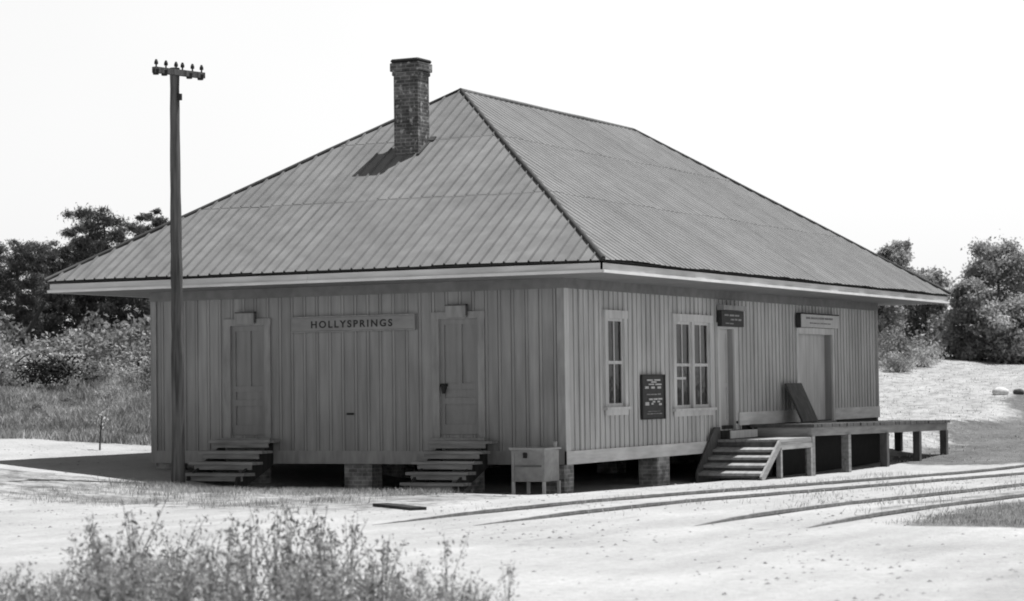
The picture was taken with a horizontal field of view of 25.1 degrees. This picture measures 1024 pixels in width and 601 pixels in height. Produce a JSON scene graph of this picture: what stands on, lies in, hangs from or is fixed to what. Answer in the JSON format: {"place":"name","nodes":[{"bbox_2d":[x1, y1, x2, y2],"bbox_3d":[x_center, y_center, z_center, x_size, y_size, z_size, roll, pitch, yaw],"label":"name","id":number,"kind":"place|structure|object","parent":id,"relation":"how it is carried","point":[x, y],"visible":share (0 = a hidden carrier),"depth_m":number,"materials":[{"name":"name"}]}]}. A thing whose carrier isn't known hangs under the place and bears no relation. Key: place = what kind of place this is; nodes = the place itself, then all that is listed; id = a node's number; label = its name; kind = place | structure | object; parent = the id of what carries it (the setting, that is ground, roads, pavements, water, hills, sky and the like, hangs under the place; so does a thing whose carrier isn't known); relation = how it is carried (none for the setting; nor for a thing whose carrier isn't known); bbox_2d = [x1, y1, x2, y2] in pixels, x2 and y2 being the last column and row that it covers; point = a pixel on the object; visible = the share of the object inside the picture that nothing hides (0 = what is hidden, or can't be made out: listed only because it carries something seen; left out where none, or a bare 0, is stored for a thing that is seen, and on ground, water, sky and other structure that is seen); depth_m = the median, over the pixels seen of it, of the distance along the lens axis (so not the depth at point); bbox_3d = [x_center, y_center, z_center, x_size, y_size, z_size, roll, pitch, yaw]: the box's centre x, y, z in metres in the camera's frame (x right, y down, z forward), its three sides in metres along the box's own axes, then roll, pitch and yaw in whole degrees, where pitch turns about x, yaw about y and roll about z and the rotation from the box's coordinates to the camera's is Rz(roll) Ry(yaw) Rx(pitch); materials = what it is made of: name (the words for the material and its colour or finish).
{"place":"outdoors","nodes":[
{"label":"outdoors","id":0,"kind":"place"},
{"bbox_2d":[0,374,150,445],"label":"grass","id":1,"kind":"structure","parent":0,"point":[130,423],"depth_m":55.26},
{"bbox_2d":[0,355,1023,600],"bbox_3d":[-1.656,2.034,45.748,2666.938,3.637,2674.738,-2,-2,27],"label":"ground","id":2,"kind":"structure","parent":0,"point":[874,545],"depth_m":30.75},
{"bbox_2d":[0,359,27,387],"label":"shrub","id":3,"kind":"object","parent":2,"relation":"on","point":[6,381],"visible":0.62,"depth_m":60.63,"materials":[{"name":"grey plant"}]},
{"bbox_2d":[0,311,30,357],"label":"shrub","id":4,"kind":"object","parent":2,"relation":"on","point":[2,323],"visible":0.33,"depth_m":68.27,"materials":[{"name":"grey plant"}]},
{"bbox_2d":[2,323,42,355],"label":"shrub","id":5,"kind":"object","parent":2,"relation":"on","point":[19,333],"visible":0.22,"depth_m":68.17,"materials":[{"name":"grey plant"}]},
{"bbox_2d":[0,301,45,348],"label":"dead tree","id":6,"kind":"object","parent":2,"relation":"on","point":[31,325],"visible":0.47,"depth_m":69.85,"materials":[{"name":"black plant"}]},
{"bbox_2d":[3,573,50,600],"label":"weed plant","id":7,"kind":"object","parent":2,"relation":"on","point":[32,598],"visible":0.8,"depth_m":17.86,"materials":[{"name":"grey plant"}]},
{"bbox_2d":[0,342,56,375],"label":"shrub","id":8,"kind":"object","parent":2,"relation":"on","point":[12,360],"visible":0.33,"depth_m":64.52,"materials":[{"name":"grey plant"}]},
{"bbox_2d":[0,238,61,344],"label":"pine tree","id":9,"kind":"object","parent":2,"relation":"on","point":[19,259],"visible":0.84,"depth_m":79.79,"materials":[{"name":"black plant"}]},
{"bbox_2d":[0,560,66,600],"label":"weed plant","id":10,"kind":"object","parent":2,"relation":"on","point":[27,581],"visible":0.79,"depth_m":17.97,"materials":[{"name":"grey plant"}]},
{"bbox_2d":[13,237,85,342],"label":"pine tree","id":11,"kind":"object","parent":2,"relation":"on","point":[53,316],"visible":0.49,"depth_m":83.52,"materials":[{"name":"black plant"}]},
{"bbox_2d":[1,342,97,389],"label":"shrub","id":12,"kind":"object","parent":2,"relation":"on","point":[56,370],"visible":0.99,"depth_m":59.88,"materials":[{"name":"grey plant"}]},
{"bbox_2d":[36,562,79,600],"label":"weed plant","id":13,"kind":"object","parent":2,"relation":"on","point":[60,577],"visible":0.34,"depth_m":18.87,"materials":[{"name":"grey plant"}]},
{"bbox_2d":[18,347,110,379],"bbox_3d":[-12.348,1.921,63.755,2.538,1.259,2.636,-3,-3,44],"label":"shrub","id":14,"kind":"object","parent":2,"relation":"on","point":[71,359],"visible":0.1,"depth_m":63.32,"materials":[{"name":"grey plant"}]},
{"bbox_2d":[25,328,110,359],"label":"shrub","id":15,"kind":"object","parent":2,"relation":"on","point":[79,343],"visible":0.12,"depth_m":67.56,"materials":[{"name":"grey plant"}]},
{"bbox_2d":[56,228,97,332],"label":"pine tree","id":16,"kind":"object","parent":2,"relation":"on","point":[65,232],"visible":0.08,"depth_m":89.28,"materials":[{"name":"black plant"}]},
{"bbox_2d":[52,559,120,600],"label":"weed plant","id":17,"kind":"object","parent":2,"relation":"on","point":[91,588],"visible":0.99,"depth_m":16.48,"materials":[{"name":"grey plant"}]},
{"bbox_2d":[64,306,118,337],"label":"shrub","id":18,"kind":"object","parent":2,"relation":"on","point":[97,320],"visible":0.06,"depth_m":74.19,"materials":[{"name":"grey plant"}]},
{"bbox_2d":[63,541,132,599],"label":"weed plant","id":19,"kind":"object","parent":2,"relation":"on","point":[86,568],"visible":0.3,"depth_m":18.34,"materials":[{"name":"grey plant"}]},
{"bbox_2d":[48,202,152,337],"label":"pine tree","id":20,"kind":"object","parent":2,"relation":"on","point":[97,240],"visible":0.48,"depth_m":84.41,"materials":[{"name":"grey plant"}]},
{"bbox_2d":[75,359,127,381],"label":"shrub","id":21,"kind":"object","parent":2,"relation":"on","point":[99,373],"visible":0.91,"depth_m":60.36,"materials":[{"name":"grey plant"}]},
{"bbox_2d":[68,325,141,365],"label":"shrub","id":22,"kind":"object","parent":2,"relation":"on","point":[109,344],"visible":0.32,"depth_m":64.71,"materials":[{"name":"grey plant"}]},
{"bbox_2d":[77,513,136,581],"bbox_3d":[-3.473,2.260,19.709,0.572,0.874,0.347,-2,-2,22],"label":"weed plant","id":23,"kind":"object","parent":2,"relation":"on","point":[90,530],"visible":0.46,"depth_m":19.72,"materials":[{"name":"grey plant"}]},
{"bbox_2d":[75,310,150,361],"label":"shrub","id":24,"kind":"object","parent":2,"relation":"on","point":[137,335],"visible":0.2,"depth_m":67.84,"materials":[{"name":"grey plant"}]},
{"bbox_2d":[67,531,163,600],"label":"weed plant","id":25,"kind":"object","parent":2,"relation":"on","point":[93,559],"visible":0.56,"depth_m":17.05,"materials":[{"name":"grey plant"}]},
{"bbox_2d":[87,524,146,600],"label":"weed plant","id":26,"kind":"object","parent":2,"relation":"on","point":[122,575],"visible":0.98,"depth_m":16.62,"materials":[{"name":"grey plant"}]},
{"bbox_2d":[77,524,164,600],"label":"weed plant","id":27,"kind":"object","parent":2,"relation":"on","point":[115,549],"visible":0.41,"depth_m":18.73,"materials":[{"name":"grey plant"}]},
{"bbox_2d":[94,296,149,330],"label":"pine tree","id":28,"kind":"object","parent":2,"relation":"on","point":[142,310],"visible":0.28,"depth_m":84.90,"materials":[{"name":"black plant"}]},
{"bbox_2d":[83,568,161,600],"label":"weed plant","id":29,"kind":"object","parent":2,"relation":"on","point":[132,597],"visible":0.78,"depth_m":17.16,"materials":[{"name":"grey plant"}]},
{"bbox_2d":[104,343,150,371],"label":"shrub","id":30,"kind":"object","parent":2,"relation":"on","point":[140,354],"visible":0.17,"depth_m":64.35,"materials":[{"name":"grey plant"}]},
{"bbox_2d":[105,350,150,374],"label":"shrub","id":31,"kind":"object","parent":2,"relation":"on","point":[131,365],"visible":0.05,"depth_m":63.58,"materials":[{"name":"grey plant"}]},
{"bbox_2d":[103,545,170,600],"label":"weed plant","id":32,"kind":"object","parent":2,"relation":"on","point":[144,562],"visible":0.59,"depth_m":18.08,"materials":[{"name":"grey plant"}]},
{"bbox_2d":[114,497,167,589],"bbox_3d":[-3.329,2.227,20.088,0.486,0.978,0.800,-1,-2,7],"label":"weed plant","id":33,"kind":"object","parent":2,"relation":"on","point":[135,528],"visible":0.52,"depth_m":20.28,"materials":[{"name":"grey plant"}]},
{"bbox_2d":[131,207,168,307],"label":"pine tree","id":34,"kind":"object","parent":2,"relation":"on","point":[156,221],"visible":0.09,"depth_m":91.68,"materials":[{"name":"black plant"}]},
{"bbox_2d":[140,515,213,589],"bbox_3d":[-3.030,2.317,20.604,0.585,0.801,0.432,-2,-3,35],"label":"weed plant","id":35,"kind":"object","parent":2,"relation":"on","point":[190,545],"visible":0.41,"depth_m":20.62,"materials":[{"name":"grey plant"}]},
{"bbox_2d":[151,567,203,600],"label":"weed plant","id":36,"kind":"object","parent":2,"relation":"on","point":[171,591],"visible":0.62,"depth_m":17.89,"materials":[{"name":"grey plant"}]},
{"bbox_2d":[149,531,206,588],"bbox_3d":[-3.043,2.396,20.635,0.581,0.648,0.422,0,-2,-27],"label":"weed plant","id":37,"kind":"object","parent":2,"relation":"on","point":[172,553],"visible":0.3,"depth_m":20.66,"materials":[{"name":"grey plant"}]},
{"bbox_2d":[152,59,204,485],"bbox_3d":[-6.339,-0.372,43.416,0.334,8.297,1.258,-3,-3,40],"label":"utility pole","id":38,"kind":"object","parent":2,"relation":"on","point":[175,72],"visible":0.96,"depth_m":43.34,"materials":[{"name":"grey wood"}]},
{"bbox_2d":[144,548,214,600],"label":"weed plant","id":39,"kind":"object","parent":2,"relation":"on","point":[179,571],"visible":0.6,"depth_m":17.98,"materials":[{"name":"grey plant"}]},
{"bbox_2d":[133,527,228,600],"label":"weed plant","id":40,"kind":"object","parent":2,"relation":"on","point":[184,597],"visible":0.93,"depth_m":17.08,"materials":[{"name":"grey plant"}]},
{"bbox_2d":[162,539,228,600],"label":"weed plant","id":41,"kind":"object","parent":2,"relation":"on","point":[210,563],"visible":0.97,"depth_m":17.03,"materials":[{"name":"grey plant"}]},
{"bbox_2d":[166,519,250,600],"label":"weed plant","id":42,"kind":"object","parent":2,"relation":"on","point":[232,534],"visible":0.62,"depth_m":18.81,"materials":[{"name":"grey plant"}]},
{"bbox_2d":[198,543,248,600],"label":"weed plant","id":43,"kind":"object","parent":2,"relation":"on","point":[238,568],"visible":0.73,"depth_m":17.04,"materials":[{"name":"grey plant"}]},
{"bbox_2d":[185,439,279,487],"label":"wooden steps","id":44,"kind":"structure","parent":2,"relation":"on","point":[261,463],"depth_m":44.59,"materials":[{"name":"grey wood"}]},
{"bbox_2d":[196,568,269,600],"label":"weed plant","id":45,"kind":"object","parent":2,"relation":"on","point":[225,585],"visible":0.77,"depth_m":16.93,"materials":[{"name":"grey plant"}]},
{"bbox_2d":[214,552,252,600],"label":"weed plant","id":46,"kind":"object","parent":2,"relation":"on","point":[227,581],"visible":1,"depth_m":16.34,"materials":[{"name":"grey plant"}]},
{"bbox_2d":[227,511,298,600],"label":"weed plant","id":47,"kind":"object","parent":2,"relation":"on","point":[249,536],"visible":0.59,"depth_m":18.92,"materials":[{"name":"grey plant"}]},
{"bbox_2d":[225,538,306,600],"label":"weed plant","id":48,"kind":"object","parent":2,"relation":"on","point":[242,556],"visible":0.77,"depth_m":17.23,"materials":[{"name":"grey plant"}]},
{"bbox_2d":[248,504,289,599],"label":"weed plant","id":49,"kind":"object","parent":2,"relation":"on","point":[277,516],"visible":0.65,"depth_m":19.12,"materials":[{"name":"grey plant"}]},
{"bbox_2d":[239,554,322,600],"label":"weed plant","id":50,"kind":"object","parent":2,"relation":"on","point":[264,598],"visible":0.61,"depth_m":17.57,"materials":[{"name":"grey plant"}]},
{"bbox_2d":[246,533,329,600],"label":"weed plant","id":51,"kind":"object","parent":2,"relation":"on","point":[293,561],"visible":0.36,"depth_m":19.20,"materials":[{"name":"grey plant"}]},
{"bbox_2d":[276,493,321,586],"bbox_3d":[-1.879,2.160,19.411,0.410,1.032,0.676,-1,-2,13],"label":"weed plant","id":52,"kind":"object","parent":2,"relation":"on","point":[289,532],"visible":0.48,"depth_m":19.57,"materials":[{"name":"grey plant"}]},
{"bbox_2d":[254,554,350,600],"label":"weed plant","id":53,"kind":"object","parent":2,"relation":"on","point":[284,593],"visible":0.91,"depth_m":16.96,"materials":[{"name":"grey plant"}]},
{"bbox_2d":[286,505,335,588],"bbox_3d":[-1.711,2.209,19.756,0.469,0.944,0.772,-1,-2,-5],"label":"weed plant","id":54,"kind":"object","parent":2,"relation":"on","point":[317,525],"visible":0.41,"depth_m":19.59,"materials":[{"name":"grey plant"}]},
{"bbox_2d":[283,551,342,600],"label":"weed plant","id":55,"kind":"object","parent":2,"relation":"on","point":[312,574],"visible":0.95,"depth_m":17.00,"materials":[{"name":"grey plant"}]},
{"bbox_2d":[300,561,360,600],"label":"weed plant","id":56,"kind":"object","parent":2,"relation":"on","point":[334,596],"visible":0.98,"depth_m":16.94,"materials":[{"name":"grey plant"}]},
{"bbox_2d":[303,519,367,600],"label":"weed plant","id":57,"kind":"object","parent":2,"relation":"on","point":[336,542],"visible":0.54,"depth_m":19.07,"materials":[{"name":"grey plant"}]},
{"bbox_2d":[311,514,364,599],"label":"weed plant","id":58,"kind":"object","parent":2,"relation":"on","point":[347,537],"visible":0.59,"depth_m":19.23,"materials":[{"name":"grey plant"}]},
{"bbox_2d":[296,516,382,598],"bbox_3d":[-1.398,2.190,18.589,0.718,0.878,0.436,-1,-2,1],"label":"weed plant","id":59,"kind":"object","parent":2,"relation":"on","point":[318,535],"visible":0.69,"depth_m":18.58,"materials":[{"name":"grey plant"}]},
{"bbox_2d":[351,554,381,600],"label":"weed plant","id":60,"kind":"object","parent":2,"relation":"on","point":[370,589],"visible":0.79,"depth_m":18.61,"materials":[{"name":"grey plant"}]},
{"bbox_2d":[329,538,407,600],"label":"weed plant","id":61,"kind":"object","parent":2,"relation":"on","point":[382,566],"visible":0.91,"depth_m":17.84,"materials":[{"name":"grey plant"}]},
{"bbox_2d":[357,532,405,600],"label":"weed plant","id":62,"kind":"object","parent":2,"relation":"on","point":[387,562],"visible":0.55,"depth_m":19.40,"materials":[{"name":"grey plant"}]},
{"bbox_2d":[369,564,430,600],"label":"weed plant","id":63,"kind":"object","parent":2,"relation":"on","point":[403,585],"visible":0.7,"depth_m":17.89,"materials":[{"name":"grey plant"}]},
{"bbox_2d":[373,503,426,510],"bbox_3d":[-1.743,3.191,35.480,0.260,0.064,1.500,0,-2,-26],"label":"plank","id":64,"kind":"object","parent":2,"relation":"on","point":[399,506],"visible":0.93,"depth_m":35.34,"materials":[{"name":"grey wood"}]},
{"bbox_2d":[414,532,469,600],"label":"weed plant","id":65,"kind":"object","parent":2,"relation":"on","point":[447,554],"visible":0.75,"depth_m":18.54,"materials":[{"name":"grey plant"}]},
{"bbox_2d":[400,440,497,492],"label":"wooden steps","id":66,"kind":"structure","parent":2,"relation":"on","point":[435,463],"depth_m":42.39,"materials":[{"name":"grey wood"}]},
{"bbox_2d":[443,578,498,600],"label":"weed plant","id":67,"kind":"object","parent":2,"relation":"on","point":[478,592],"visible":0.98,"depth_m":17.23,"materials":[{"name":"grey plant"}]},
{"bbox_2d":[445,569,504,600],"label":"weed plant","id":68,"kind":"object","parent":2,"relation":"on","point":[468,592],"visible":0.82,"depth_m":17.72,"materials":[{"name":"grey plant"}]},
{"bbox_2d":[44,57,950,493],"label":"station building","id":69,"kind":"structure","parent":2,"relation":"on","point":[546,277],"depth_m":45.26,"materials":[{"name":"paint"}]},
{"bbox_2d":[221,312,273,439],"bbox_3d":[-5.220,1.496,45.354,1.140,2.535,0.210,-2,-2,27],"label":"door","id":70,"kind":"structure","parent":69,"relation":"in","point":[247,339],"depth_m":45.41,"materials":[{"name":"grey wood"}]},
{"bbox_2d":[290,314,415,332],"bbox_3d":[-3.078,0.443,44.265,2.785,0.307,0.060,-2,-2,27],"label":"station sign","id":71,"kind":"object","parent":69,"relation":"attached to","point":[386,322],"visible":1,"depth_m":44.22,"materials":[{"name":"paint"}]},
{"bbox_2d":[430,304,486,440],"bbox_3d":[-1.003,1.351,43.206,1.170,2.555,0.210,-2,-2,27],"label":"door","id":72,"kind":"structure","parent":69,"relation":"in","point":[458,333],"depth_m":43.26,"materials":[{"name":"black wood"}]},
{"bbox_2d":[602,310,631,415],"bbox_3d":[1.993,1.197,44.225,0.170,2.020,1.140,-2,-2,27],"label":"window","id":73,"kind":"structure","parent":69,"relation":"in","point":[622,408],"depth_m":44.26,"materials":[{"name":"grey wood"}]},
{"bbox_2d":[640,374,665,419],"bbox_3d":[2.812,1.918,45.717,0.050,0.890,1.140,-2,-2,27],"label":"notice board","id":74,"kind":"object","parent":69,"relation":"attached to","point":[653,394],"visible":1,"depth_m":45.69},
{"bbox_2d":[671,313,716,416],"bbox_3d":[3.750,1.342,47.665,0.170,2.100,2.210,-2,-2,27],"label":"window","id":75,"kind":"structure","parent":69,"relation":"in","point":[690,320],"depth_m":47.62,"materials":[{"name":"grey wood"}]},
{"bbox_2d":[716,323,737,430],"bbox_3d":[4.537,1.655,49.365,0.270,2.340,1.110,-2,-2,27],"label":"door","id":76,"kind":"structure","parent":69,"relation":"in","point":[727,397],"depth_m":49.67,"materials":[{"name":"paint"}]},
{"bbox_2d":[717,305,746,326],"bbox_3d":[4.732,0.338,49.401,0.160,0.450,1.320,-2,-2,27],"label":"door sign","id":77,"kind":"object","parent":69,"relation":"attached to","point":[733,316],"visible":1,"depth_m":49.25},
{"bbox_2d":[795,327,836,422],"bbox_3d":[7.093,1.784,54.419,0.330,2.250,2.640,-2,-2,27],"label":"freight door","id":78,"kind":"structure","parent":69,"relation":"in","point":[814,347],"depth_m":55.00,"materials":[{"name":"paint"}]},
{"bbox_2d":[796,313,838,328],"bbox_3d":[7.250,0.490,54.412,0.130,0.350,2.700,-2,-2,27],"label":"freight sign","id":79,"kind":"object","parent":69,"relation":"attached to","point":[813,320],"visible":1,"depth_m":54.18,"materials":[{"name":"grey wood"}]},
{"bbox_2d":[476,560,520,600],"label":"weed plant","id":80,"kind":"object","parent":2,"relation":"on","point":[509,596],"visible":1,"depth_m":17.86,"materials":[{"name":"grey plant"}]},
{"bbox_2d":[2,470,1023,517],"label":"grass tufts","id":81,"kind":"object","parent":2,"relation":"on","point":[274,490],"visible":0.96,"depth_m":40.10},
{"bbox_2d":[509,447,560,494],"bbox_3d":[0.426,3.138,41.867,0.739,0.929,0.688,-2,-2,27],"label":"wooden box","id":82,"kind":"object","parent":2,"relation":"on","point":[533,464],"visible":0.89,"depth_m":41.64,"materials":[{"name":"paint"}]},
{"bbox_2d":[373,464,1023,525],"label":"railway track","id":83,"kind":"structure","parent":2,"relation":"on","point":[535,506],"depth_m":38.35,"materials":[{"name":"metal"}]},
{"bbox_2d":[695,427,781,482],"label":"platform stairs","id":84,"kind":"structure","parent":2,"relation":"on","point":[714,464],"depth_m":47.74,"materials":[{"name":"grey wood"}]},
{"bbox_2d":[718,420,949,478],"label":"freight platform","id":85,"kind":"structure","parent":2,"relation":"on","point":[810,449],"depth_m":52.39,"materials":[{"name":"grey wood"}]},
{"bbox_2d":[785,383,817,421],"bbox_3d":[6.622,2.333,52.527,0.446,0.894,1.052,-2,-2,27],"label":"loading board","id":86,"kind":"object","parent":85,"relation":"on","point":[801,402],"visible":1,"depth_m":52.45,"materials":[{"name":"grey wood"}]},
{"bbox_2d":[694,483,1023,527],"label":"railway track","id":87,"kind":"structure","parent":2,"relation":"on","point":[854,518],"depth_m":33.62,"materials":[{"name":"metal"}]},
{"bbox_2d":[874,239,916,336],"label":"leafy tree","id":88,"kind":"object","parent":2,"relation":"on","point":[898,252],"visible":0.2,"depth_m":99.70,"materials":[{"name":"grey plant"}]},
{"bbox_2d":[878,305,914,341],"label":"leafy tree","id":89,"kind":"object","parent":2,"relation":"on","point":[888,315],"visible":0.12,"depth_m":95.03,"materials":[{"name":"grey plant"}]},
{"bbox_2d":[878,331,921,364],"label":"shrub","id":90,"kind":"object","parent":2,"relation":"on","point":[901,344],"visible":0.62,"depth_m":86.70,"materials":[{"name":"grey plant"}]},
{"bbox_2d":[878,347,922,372],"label":"shrub","id":91,"kind":"object","parent":2,"relation":"on","point":[903,360],"visible":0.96,"depth_m":84.24,"materials":[{"name":"grey plant"}]},
{"bbox_2d":[878,323,922,357],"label":"shrub","id":92,"kind":"object","parent":2,"relation":"on","point":[890,331],"visible":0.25,"depth_m":90.13,"materials":[{"name":"grey plant"}]},
{"bbox_2d":[899,265,956,354],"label":"leafy tree","id":93,"kind":"object","parent":2,"relation":"on","point":[915,318],"visible":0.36,"depth_m":98.01,"materials":[{"name":"grey plant"}]},
{"bbox_2d":[909,336,948,361],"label":"shrub","id":94,"kind":"object","parent":2,"relation":"on","point":[932,351],"visible":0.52,"depth_m":90.70,"materials":[{"name":"grey plant"}]},
{"bbox_2d":[909,312,952,356],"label":"shrub","id":95,"kind":"object","parent":2,"relation":"on","point":[931,332],"visible":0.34,"depth_m":96.11,"materials":[{"name":"grey plant"}]},
{"bbox_2d":[880,499,1023,527],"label":"track grass","id":96,"kind":"structure","parent":2,"relation":"on","point":[997,508],"depth_m":30.91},
{"bbox_2d":[932,321,981,358],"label":"shrub","id":97,"kind":"object","parent":2,"relation":"on","point":[946,341],"visible":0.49,"depth_m":94.17,"materials":[{"name":"grey plant"}]},
{"bbox_2d":[936,275,990,360],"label":"leafy tree","id":98,"kind":"object","parent":2,"relation":"on","point":[965,295],"visible":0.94,"depth_m":93.72,"materials":[{"name":"grey plant"}]},
{"bbox_2d":[948,229,1023,357],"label":"leafy tree","id":99,"kind":"object","parent":2,"relation":"on","point":[989,266],"visible":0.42,"depth_m":95.36,"materials":[{"name":"grey plant"}]},
{"bbox_2d":[964,290,1023,363],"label":"shrub","id":100,"kind":"object","parent":2,"relation":"on","point":[1005,318],"visible":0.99,"depth_m":92.83,"materials":[{"name":"grey plant"}]},
{"bbox_2d":[0,0,1023,348],"label":"sky","id":101,"kind":"structure","parent":0,"point":[874,122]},
{"bbox_2d":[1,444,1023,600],"bbox_3d":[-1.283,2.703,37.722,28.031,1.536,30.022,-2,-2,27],"label":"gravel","id":102,"kind":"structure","parent":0,"point":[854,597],"depth_m":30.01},
{"bbox_2d":[879,355,1023,462],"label":"field grass","id":103,"kind":"structure","parent":0,"point":[997,447],"depth_m":71.25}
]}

